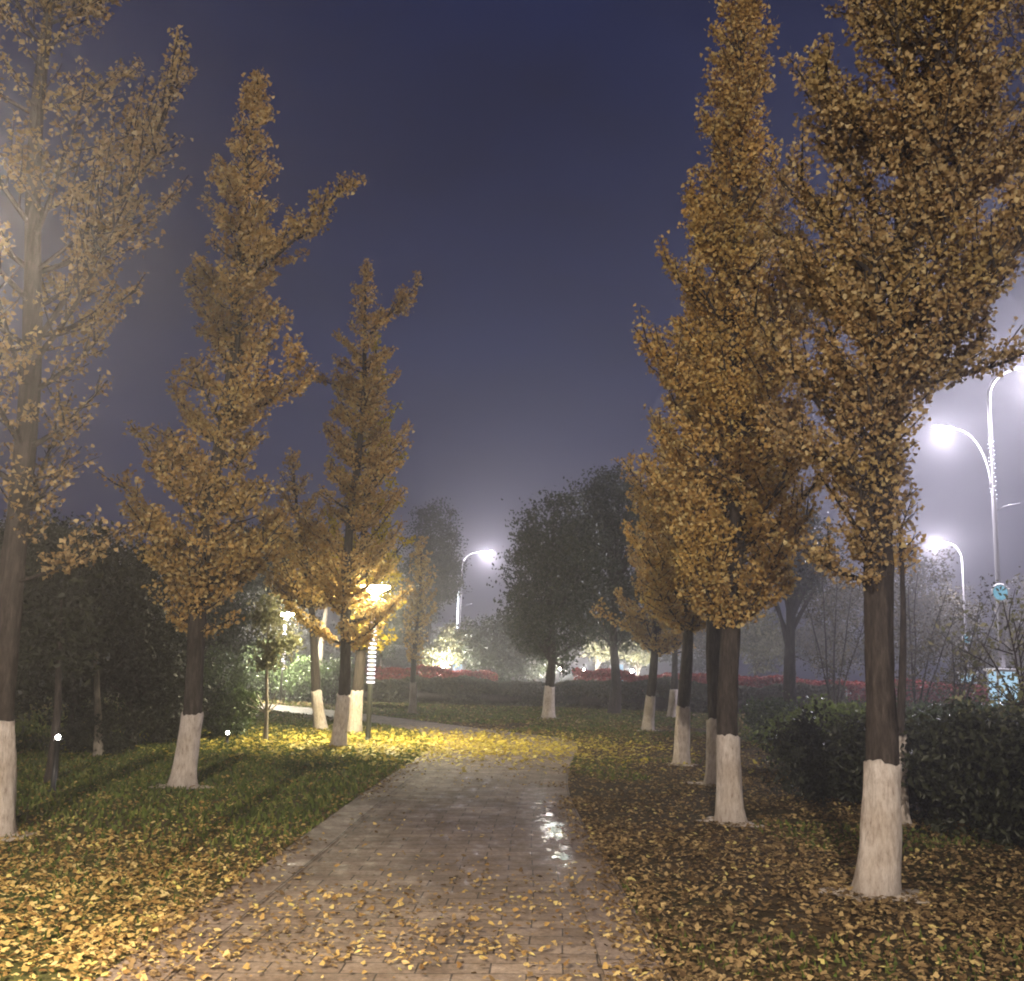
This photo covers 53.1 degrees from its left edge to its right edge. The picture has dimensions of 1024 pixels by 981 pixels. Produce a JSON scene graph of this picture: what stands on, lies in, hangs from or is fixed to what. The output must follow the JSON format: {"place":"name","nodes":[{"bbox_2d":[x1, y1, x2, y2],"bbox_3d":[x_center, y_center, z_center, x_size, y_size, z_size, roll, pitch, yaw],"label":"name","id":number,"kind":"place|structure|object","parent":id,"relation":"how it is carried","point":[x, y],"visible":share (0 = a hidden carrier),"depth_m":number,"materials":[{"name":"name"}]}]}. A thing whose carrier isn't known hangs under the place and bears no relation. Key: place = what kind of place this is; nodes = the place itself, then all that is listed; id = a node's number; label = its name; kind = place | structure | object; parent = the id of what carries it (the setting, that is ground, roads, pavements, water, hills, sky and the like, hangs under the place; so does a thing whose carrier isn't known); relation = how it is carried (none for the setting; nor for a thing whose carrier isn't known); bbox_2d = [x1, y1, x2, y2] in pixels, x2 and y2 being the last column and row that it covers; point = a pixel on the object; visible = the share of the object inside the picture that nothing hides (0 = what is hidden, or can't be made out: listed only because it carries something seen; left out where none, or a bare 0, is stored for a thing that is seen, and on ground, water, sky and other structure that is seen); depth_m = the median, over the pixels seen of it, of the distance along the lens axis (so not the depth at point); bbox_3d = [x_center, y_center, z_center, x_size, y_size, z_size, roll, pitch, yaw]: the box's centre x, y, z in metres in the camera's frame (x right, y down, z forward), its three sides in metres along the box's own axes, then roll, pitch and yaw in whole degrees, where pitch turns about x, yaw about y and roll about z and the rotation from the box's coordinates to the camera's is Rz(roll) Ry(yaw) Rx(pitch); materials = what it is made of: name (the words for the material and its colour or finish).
{"place":"outdoors","nodes":[
{"label":"outdoors","id":0,"kind":"place"},
{"bbox_2d":[0,709,452,980],"bbox_3d":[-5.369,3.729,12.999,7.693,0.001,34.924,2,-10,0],"label":"lawn","id":1,"kind":"structure","parent":0,"point":[44,975],"depth_m":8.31,"materials":[{"name":"green plant"}]},
{"bbox_2d":[0,556,69,734],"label":"evergreen tree","id":2,"kind":"object","parent":1,"relation":"on","point":[21,687],"visible":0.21,"depth_m":14.59,"materials":[{"name":"green plant"}]},
{"bbox_2d":[47,735,60,791],"bbox_3d":[-5.493,3.281,12.339,0.120,0.667,0.117,2,-10,0],"label":"garden light","id":3,"kind":"object","parent":1,"relation":"on","point":[55,762],"visible":0.91,"depth_m":12.32,"materials":[{"name":"black plastic"}]},
{"bbox_2d":[0,528,123,728],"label":"evergreen tree","id":4,"kind":"object","parent":1,"relation":"on","point":[46,694],"visible":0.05,"depth_m":16.46,"materials":[{"name":"green plant"}]},
{"bbox_2d":[0,511,150,781],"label":"young tree","id":5,"kind":"object","parent":1,"relation":"on","point":[51,624],"visible":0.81,"depth_m":13.44,"materials":[{"name":"green plant"}]},
{"bbox_2d":[0,503,166,738],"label":"evergreen tree","id":6,"kind":"object","parent":1,"relation":"on","point":[71,700],"visible":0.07,"depth_m":19.37,"materials":[{"name":"green plant"}]},
{"bbox_2d":[0,0,198,841],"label":"ginkgo tree","id":7,"kind":"object","parent":1,"relation":"on","point":[22,479],"visible":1,"depth_m":9.89,"materials":[{"name":"yellow plant"}]},
{"bbox_2d":[32,512,170,755],"bbox_3d":[-6.917,2.365,17.004,2.476,4.132,2.348,2,-10,0],"label":"young tree","id":8,"kind":"object","parent":1,"relation":"on","point":[136,609],"visible":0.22,"depth_m":16.79,"materials":[{"name":"green plant"}]},
{"bbox_2d":[35,698,173,755],"bbox_3d":[-6.770,3.936,17.086,2.057,0.974,2.025,2,-10,0],"label":"evergreen shrub","id":9,"kind":"object","parent":1,"relation":"on","point":[80,730],"visible":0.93,"depth_m":16.76,"materials":[{"name":"green plant"}]},
{"bbox_2d":[54,550,224,746],"bbox_3d":[-7.045,2.888,18.736,3.119,3.670,2.658,-1,-10,15],"label":"evergreen tree","id":10,"kind":"object","parent":1,"relation":"on","point":[142,665],"visible":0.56,"depth_m":18.40,"materials":[{"name":"green plant"}]},
{"bbox_2d":[121,691,210,744],"bbox_3d":[-6.618,4.294,19.503,1.977,1.116,1.688,-8,-13,44],"label":"evergreen shrub","id":11,"kind":"object","parent":1,"relation":"on","point":[173,726],"visible":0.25,"depth_m":19.12,"materials":[{"name":"green plant"}]},
{"bbox_2d":[0,748,406,980],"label":"fallen leaves","id":12,"kind":"object","parent":1,"relation":"on","point":[96,935],"visible":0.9,"depth_m":7.24,"materials":[{"name":"yellow plant"}]},
{"bbox_2d":[160,523,270,693],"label":"evergreen tree","id":13,"kind":"object","parent":1,"relation":"on","point":[228,635],"visible":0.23,"depth_m":29.17,"materials":[{"name":"green plant"}]},
{"bbox_2d":[174,640,272,712],"bbox_3d":[-7.771,4.913,26.397,2.647,2.169,2.519,-7,-13,42],"label":"evergreen shrub","id":14,"kind":"object","parent":1,"relation":"on","point":[226,658],"visible":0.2,"depth_m":26.25,"materials":[{"name":"green plant"}]},
{"bbox_2d":[93,68,366,788],"bbox_3d":[-3.853,-1.104,13.823,2.772,10.092,2.705,9,-12,-39],"label":"ginkgo tree","id":15,"kind":"object","parent":1,"relation":"on","point":[173,561],"visible":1,"depth_m":13.58,"materials":[{"name":"yellow plant"}]},
{"bbox_2d":[202,679,269,737],"bbox_3d":[-5.867,4.525,21.124,1.593,1.251,1.786,2,-10,0],"label":"evergreen shrub","id":16,"kind":"object","parent":1,"relation":"on","point":[232,710],"visible":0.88,"depth_m":20.84,"materials":[{"name":"green plant"}]},
{"bbox_2d":[95,708,450,980],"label":"path edging","id":17,"kind":"object","parent":1,"relation":"on","point":[336,827],"visible":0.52,"depth_m":7.73,"materials":[{"name":"grey stone"}]},
{"bbox_2d":[240,579,306,739],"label":"young tree","id":18,"kind":"object","parent":1,"relation":"on","point":[264,617],"visible":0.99,"depth_m":20.88,"materials":[{"name":"green plant"}]},
{"bbox_2d":[256,447,342,729],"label":"ginkgo tree","id":19,"kind":"object","parent":1,"relation":"on","point":[298,589],"visible":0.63,"depth_m":24.72,"materials":[{"name":"brown plant"}]},
{"bbox_2d":[280,258,422,746],"bbox_3d":[-3.185,0.075,20.351,2.517,9.978,2.242,-7,-13,42],"label":"ginkgo tree","id":20,"kind":"object","parent":1,"relation":"on","point":[342,585],"visible":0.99,"depth_m":20.20,"materials":[{"name":"yellow plant"}]},
{"bbox_2d":[316,331,415,733],"bbox_3d":[-3.424,0.825,24.249,2.308,9.786,2.216,2,-10,0],"label":"ginkgo tree","id":21,"kind":"object","parent":1,"relation":"on","point":[355,712],"visible":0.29,"depth_m":24.01,"materials":[{"name":"yellow plant"}]},
{"bbox_2d":[360,584,390,739],"bbox_3d":[-2.938,3.575,21.484,0.650,3.295,0.650,2,-10,0],"label":"path lamp","id":22,"kind":"object","parent":1,"relation":"on","point":[372,651],"visible":0.56,"depth_m":21.40,"materials":[{"name":"grey metal"}]},
{"bbox_2d":[103,696,661,980],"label":"path","id":23,"kind":"structure","parent":0,"point":[452,805],"depth_m":7.23,"materials":[{"name":"grey brick"}]},
{"bbox_2d":[90,754,666,980],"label":"browned path leaves","id":24,"kind":"object","parent":23,"relation":"on","point":[197,953],"visible":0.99,"depth_m":6.20,"materials":[{"name":"orange plant"}]},
{"bbox_2d":[19,722,764,775],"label":"yellow leaves","id":25,"kind":"object","parent":23,"relation":"on","point":[401,740],"visible":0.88,"depth_m":19.98,"materials":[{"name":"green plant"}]},
{"bbox_2d":[88,762,711,980],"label":"drifted leaves","id":26,"kind":"object","parent":23,"relation":"on","point":[644,970],"visible":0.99,"depth_m":6.93,"materials":[{"name":"yellow plant"}]},
{"bbox_2d":[269,704,671,980],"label":"path edging","id":27,"kind":"object","parent":23,"relation":"on","point":[570,854],"visible":0.62,"depth_m":7.99,"materials":[{"name":"grey stone"}]},
{"bbox_2d":[0,0,1023,684],"label":"sky","id":28,"kind":"structure","parent":0,"point":[530,159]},
{"bbox_2d":[16,665,1023,980],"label":"ground","id":29,"kind":"structure","parent":0,"point":[776,897],"depth_m":8.51,"materials":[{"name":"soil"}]},
{"bbox_2d":[0,512,218,696],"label":"evergreen tree","id":30,"kind":"object","parent":29,"relation":"on","point":[184,644],"visible":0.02,"depth_m":25.71,"materials":[{"name":"green plant"}]},
{"bbox_2d":[207,622,261,670],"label":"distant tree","id":31,"kind":"object","parent":29,"relation":"on","point":[241,641],"visible":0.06,"depth_m":113.44,"materials":[{"name":"green plant"}]},
{"bbox_2d":[230,635,299,699],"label":"evergreen shrub","id":32,"kind":"object","parent":29,"relation":"on","point":[259,681],"visible":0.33,"depth_m":40.33,"materials":[{"name":"green plant"}]},
{"bbox_2d":[232,521,322,669],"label":"evergreen tree","id":33,"kind":"object","parent":29,"relation":"on","point":[260,585],"visible":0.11,"depth_m":45.05,"materials":[{"name":"green plant"}]},
{"bbox_2d":[277,611,293,702],"bbox_3d":[-8.728,6.336,39.117,0.650,3.445,0.650,2,-10,0],"label":"path lamp","id":34,"kind":"object","parent":29,"relation":"on","point":[283,661],"visible":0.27,"depth_m":38.97,"materials":[{"name":"white metal"}]},
{"bbox_2d":[271,653,330,701],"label":"evergreen shrub","id":35,"kind":"object","parent":29,"relation":"on","point":[296,685],"visible":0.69,"depth_m":39.70,"materials":[{"name":"green plant"}]},
{"bbox_2d":[284,608,354,668],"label":"distant tree","id":36,"kind":"object","parent":29,"relation":"on","point":[307,649],"visible":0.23,"depth_m":125.86,"materials":[{"name":"green plant"}]},
{"bbox_2d":[295,522,353,700],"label":"leaning tree","id":37,"kind":"object","parent":29,"relation":"on","point":[321,645],"visible":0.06,"depth_m":41.70,"materials":[{"name":"plant"}]},
{"bbox_2d":[304,654,364,704],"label":"evergreen shrub","id":38,"kind":"object","parent":29,"relation":"on","point":[329,679],"visible":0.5,"depth_m":37.79,"materials":[{"name":"green plant"}]},
{"bbox_2d":[329,532,414,674],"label":"evergreen tree","id":39,"kind":"object","parent":29,"relation":"on","point":[379,655],"visible":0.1,"depth_m":49.20,"materials":[{"name":"green plant"}]},
{"bbox_2d":[339,616,431,667],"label":"distant tree","id":40,"kind":"object","parent":29,"relation":"on","point":[401,660],"visible":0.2,"depth_m":101.42,"materials":[{"name":"green plant"}]},
{"bbox_2d":[16,694,761,740],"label":"grass","id":41,"kind":"structure","parent":29,"relation":"on","point":[539,726],"depth_m":31.99,"materials":[{"name":"green plant"}]},
{"bbox_2d":[16,694,765,743],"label":"leaves","id":42,"kind":"object","parent":29,"relation":"on","point":[567,723],"visible":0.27,"depth_m":29.84,"materials":[{"name":"yellow plant"}]},
{"bbox_2d":[220,673,584,707],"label":"clipped hedge","id":43,"kind":"object","parent":29,"relation":"on","point":[441,690],"visible":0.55,"depth_m":41.56,"materials":[{"name":"green plant"}]},
{"bbox_2d":[400,535,437,713],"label":"ginkgo tree","id":44,"kind":"object","parent":29,"relation":"on","point":[413,635],"visible":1,"depth_m":33.31,"materials":[{"name":"brown plant"}]},
{"bbox_2d":[387,496,471,658],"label":"camphor tree","id":45,"kind":"object","parent":29,"relation":"on","point":[443,562],"visible":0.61,"depth_m":56.49,"materials":[{"name":"green plant"}]},
{"bbox_2d":[365,664,498,687],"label":"flower bed","id":46,"kind":"object","parent":29,"relation":"on","point":[432,670],"visible":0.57,"depth_m":45.30,"materials":[{"name":"red plant"}]},
{"bbox_2d":[417,619,473,676],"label":"tree","id":47,"kind":"object","parent":29,"relation":"on","point":[438,651],"visible":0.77,"depth_m":48.81,"materials":[{"name":"green plant"}]},
{"bbox_2d":[419,615,490,668],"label":"distant tree","id":48,"kind":"object","parent":29,"relation":"on","point":[435,636],"visible":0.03,"depth_m":113.40,"materials":[{"name":"green plant"}]},
{"bbox_2d":[445,609,546,682],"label":"bush","id":49,"kind":"object","parent":29,"relation":"on","point":[498,657],"visible":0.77,"depth_m":48.25,"materials":[{"name":"green plant"}]},
{"bbox_2d":[492,612,561,680],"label":"bush","id":50,"kind":"object","parent":29,"relation":"on","point":[542,671],"visible":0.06,"depth_m":50.41,"materials":[{"name":"green plant"}]},
{"bbox_2d":[486,485,625,718],"bbox_3d":[1.495,3.673,33.512,4.733,7.563,4.778,2,-10,0],"label":"camphor tree","id":51,"kind":"object","parent":29,"relation":"on","point":[555,569],"visible":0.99,"depth_m":32.92,"materials":[{"name":"green plant"}]},
{"bbox_2d":[576,626,634,680],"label":"tree","id":52,"kind":"object","parent":29,"relation":"on","point":[597,655],"visible":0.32,"depth_m":52.46,"materials":[{"name":"green plant"}]},
{"bbox_2d":[542,462,670,713],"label":"camphor tree","id":53,"kind":"object","parent":29,"relation":"on","point":[610,516],"visible":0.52,"depth_m":37.37,"materials":[{"name":"green plant"}]},
{"bbox_2d":[566,623,647,678],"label":"distant tree","id":54,"kind":"object","parent":29,"relation":"on","point":[606,662],"visible":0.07,"depth_m":102.14,"materials":[{"name":"green plant"}]},
{"bbox_2d":[589,464,683,730],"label":"ginkgo tree","id":55,"kind":"object","parent":29,"relation":"on","point":[640,633],"visible":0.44,"depth_m":27.76,"materials":[{"name":"brown plant"}]},
{"bbox_2d":[571,667,706,694],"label":"flower bed","id":56,"kind":"object","parent":29,"relation":"on","point":[601,674],"visible":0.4,"depth_m":44.24,"materials":[{"name":"red plant"}]},
{"bbox_2d":[619,641,664,675],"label":"tree","id":57,"kind":"object","parent":29,"relation":"on","point":[636,660],"visible":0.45,"depth_m":54.26,"materials":[{"name":"green plant"}]},
{"bbox_2d":[611,259,727,766],"bbox_3d":[3.009,0.220,18.613,2.497,9.450,2.572,2,-10,0],"label":"ginkgo tree","id":58,"kind":"object","parent":29,"relation":"on","point":[660,574],"visible":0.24,"depth_m":18.14,"materials":[{"name":"orange plant"}]},
{"bbox_2d":[649,615,695,717],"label":"ginkgo tree","id":59,"kind":"object","parent":29,"relation":"on","point":[672,702],"visible":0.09,"depth_m":35.61,"materials":[{"name":"brown plant"}]},
{"bbox_2d":[658,628,705,673],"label":"distant tree","id":60,"kind":"object","parent":29,"relation":"on","point":[698,664],"visible":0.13,"depth_m":114.46,"materials":[{"name":"grey plant"}]},
{"bbox_2d":[671,621,748,659],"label":"hazy tree","id":61,"kind":"object","parent":29,"relation":"on","point":[699,636],"visible":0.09,"depth_m":64.02,"materials":[{"name":"grey plant"}]},
{"bbox_2d":[579,676,846,713],"bbox_3d":[7.771,8.076,40.248,10.222,1.504,1.772,0,-10,11],"label":"clipped hedge","id":62,"kind":"object","parent":29,"relation":"on","point":[595,694],"visible":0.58,"depth_m":39.91,"materials":[{"name":"green plant"}]},
{"bbox_2d":[427,728,1023,980],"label":"dry leaves","id":63,"kind":"object","parent":29,"relation":"on","point":[713,974],"visible":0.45,"depth_m":7.93,"materials":[{"name":"brown plant"}]},
{"bbox_2d":[631,0,830,826],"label":"ginkgo tree","id":64,"kind":"object","parent":29,"relation":"on","point":[724,401],"visible":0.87,"depth_m":11.75,"materials":[{"name":"orange plant"}]},
{"bbox_2d":[656,113,822,786],"bbox_3d":[3.605,-1.087,15.972,2.912,11.182,2.132,2,-10,0],"label":"ginkgo tree","id":65,"kind":"object","parent":29,"relation":"on","point":[713,636],"visible":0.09,"depth_m":15.57,"materials":[{"name":"brown plant"}]},
{"bbox_2d":[739,579,803,687],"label":"hazy tree","id":66,"kind":"object","parent":29,"relation":"on","point":[759,645],"visible":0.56,"depth_m":60.48,"materials":[{"name":"grey plant"}]},
{"bbox_2d":[737,690,807,743],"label":"evergreen shrub","id":67,"kind":"object","parent":29,"relation":"on","point":[757,709],"visible":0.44,"depth_m":23.68,"materials":[{"name":"green plant"}]},
{"bbox_2d":[741,621,811,675],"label":"distant tree","id":68,"kind":"object","parent":29,"relation":"on","point":[801,655],"visible":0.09,"depth_m":124.49,"materials":[{"name":"grey plant"}]},
{"bbox_2d":[747,505,853,705],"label":"evergreen tree","id":69,"kind":"object","parent":29,"relation":"on","point":[789,627],"visible":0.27,"depth_m":29.58,"materials":[{"name":"green plant"}]},
{"bbox_2d":[744,694,865,764],"bbox_3d":[5.349,4.178,17.741,2.289,1.403,2.414,-5,-12,36],"label":"evergreen shrub","id":70,"kind":"object","parent":29,"relation":"on","point":[842,707],"visible":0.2,"depth_m":17.62,"materials":[{"name":"green plant"}]},
{"bbox_2d":[748,699,864,805],"bbox_3d":[4.325,3.520,13.850,2.357,1.372,2.120,5,-10,-19],"label":"evergreen shrub","id":71,"kind":"object","parent":29,"relation":"on","point":[814,777],"visible":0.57,"depth_m":13.56,"materials":[{"name":"green plant"}]},
{"bbox_2d":[788,546,864,706],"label":"many stemmed tree","id":72,"kind":"object","parent":29,"relation":"on","point":[833,662],"visible":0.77,"depth_m":27.38,"materials":[{"name":"grey plant"}]},
{"bbox_2d":[795,566,863,679],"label":"hazy tree","id":73,"kind":"object","parent":29,"relation":"on","point":[807,633],"visible":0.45,"depth_m":62.55,"materials":[{"name":"grey plant"}]},
{"bbox_2d":[795,620,864,680],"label":"distant tree","id":74,"kind":"object","parent":29,"relation":"on","point":[861,653],"visible":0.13,"depth_m":100.79,"materials":[{"name":"grey plant"}]},
{"bbox_2d":[738,674,990,710],"bbox_3d":[14.917,8.012,39.294,14.232,1.695,2.393,-5,-12,34],"label":"flower bed","id":75,"kind":"object","parent":29,"relation":"on","point":[855,686],"visible":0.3,"depth_m":39.38,"materials":[{"name":"red plant"}]},
{"bbox_2d":[733,0,1023,902],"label":"ginkgo tree","id":76,"kind":"object","parent":29,"relation":"on","point":[925,130],"visible":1,"depth_m":8.09,"materials":[{"name":"orange plant"}]},
{"bbox_2d":[814,702,983,825],"bbox_3d":[5.012,3.264,12.362,2.541,1.400,2.534,2,-10,0],"label":"evergreen shrub","id":77,"kind":"object","parent":29,"relation":"on","point":[853,754],"visible":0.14,"depth_m":12.38,"materials":[{"name":"green plant"}]},
{"bbox_2d":[848,694,949,714],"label":"evergreen shrub","id":78,"kind":"object","parent":29,"relation":"on","point":[916,708],"visible":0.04,"depth_m":24.11,"materials":[{"name":"green plant"}]},
{"bbox_2d":[845,540,960,694],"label":"hazy tree","id":79,"kind":"object","parent":29,"relation":"on","point":[927,602],"visible":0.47,"depth_m":58.69,"materials":[{"name":"grey plant"}]},
{"bbox_2d":[893,430,925,826],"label":"ginkgo tree","id":80,"kind":"object","parent":29,"relation":"on","point":[902,556],"visible":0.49,"depth_m":11.83,"materials":[{"name":"brown plant"}]},
{"bbox_2d":[894,617,959,676],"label":"distant tree","id":81,"kind":"object","parent":29,"relation":"on","point":[896,654],"visible":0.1,"depth_m":113.36,"materials":[{"name":"grey plant"}]},
{"bbox_2d":[894,564,979,709],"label":"many stemmed tree","id":82,"kind":"object","parent":29,"relation":"on","point":[920,662],"visible":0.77,"depth_m":24.96,"materials":[{"name":"grey plant"}]},
{"bbox_2d":[905,703,979,725],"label":"evergreen shrub","id":83,"kind":"object","parent":29,"relation":"on","point":[941,712],"depth_m":17.85,"materials":[{"name":"green plant"}]},
{"bbox_2d":[931,540,978,682],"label":"street lamp","id":84,"kind":"object","parent":29,"relation":"on","point":[963,579],"visible":0.24,"depth_m":65.92,"materials":[{"name":"white metal"}]},
{"bbox_2d":[912,692,1000,716],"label":"evergreen shrub","id":85,"kind":"object","parent":29,"relation":"on","point":[926,702],"visible":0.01,"depth_m":23.95,"materials":[{"name":"green plant"}]},
{"bbox_2d":[917,580,996,682],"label":"hazy tree","id":86,"kind":"object","parent":29,"relation":"on","point":[946,608],"visible":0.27,"depth_m":68.53,"materials":[{"name":"grey plant"}]},
{"bbox_2d":[897,695,1023,850],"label":"evergreen shrub","id":87,"kind":"object","parent":29,"relation":"on","point":[929,766],"visible":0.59,"depth_m":10.31,"materials":[{"name":"green plant"}]},
{"bbox_2d":[916,571,1009,712],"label":"many stemmed tree","id":88,"kind":"object","parent":29,"relation":"on","point":[966,672],"visible":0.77,"depth_m":22.47,"materials":[{"name":"grey plant"}]},
{"bbox_2d":[922,566,1023,722],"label":"many stemmed tree","id":89,"kind":"object","parent":29,"relation":"on","point":[1020,693],"visible":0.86,"depth_m":12.21,"materials":[{"name":"grey plant"}]},
{"bbox_2d":[925,692,1021,729],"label":"evergreen shrub","id":90,"kind":"object","parent":29,"relation":"on","point":[978,706],"visible":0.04,"depth_m":16.12,"materials":[{"name":"green plant"}]},
{"bbox_2d":[933,366,1023,705],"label":"street lamp","id":91,"kind":"object","parent":29,"relation":"on","point":[991,474],"visible":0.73,"depth_m":37.22,"materials":[{"name":"white metal"}]},
{"bbox_2d":[941,706,1023,848],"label":"evergreen shrub","id":92,"kind":"object","parent":29,"relation":"on","point":[1010,754],"visible":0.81,"depth_m":9.71,"materials":[{"name":"green plant"}]},
{"bbox_2d":[968,619,1023,683],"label":"distant tree","id":93,"kind":"object","parent":29,"relation":"on","point":[993,633],"visible":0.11,"depth_m":125.45,"materials":[{"name":"grey plant"}]},
{"bbox_2d":[971,573,1023,672],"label":"hazy tree","id":94,"kind":"object","parent":29,"relation":"on","point":[1007,643],"visible":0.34,"depth_m":64.75,"materials":[{"name":"grey plant"}]},
{"bbox_2d":[977,0,1023,187],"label":"ginkgo tree","id":95,"kind":"object","parent":29,"relation":"on","point":[1008,10],"visible":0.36,"depth_m":13.53,"materials":[{"name":"yellow plant"}]},
{"label":"road","id":96,"kind":"structure","parent":0,"visible":0},
{"bbox_2d":[452,551,491,670],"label":"street lamp","id":97,"kind":"object","parent":96,"relation":"on","point":[460,667],"visible":0.29,"depth_m":77.46,"materials":[{"name":"white metal"}]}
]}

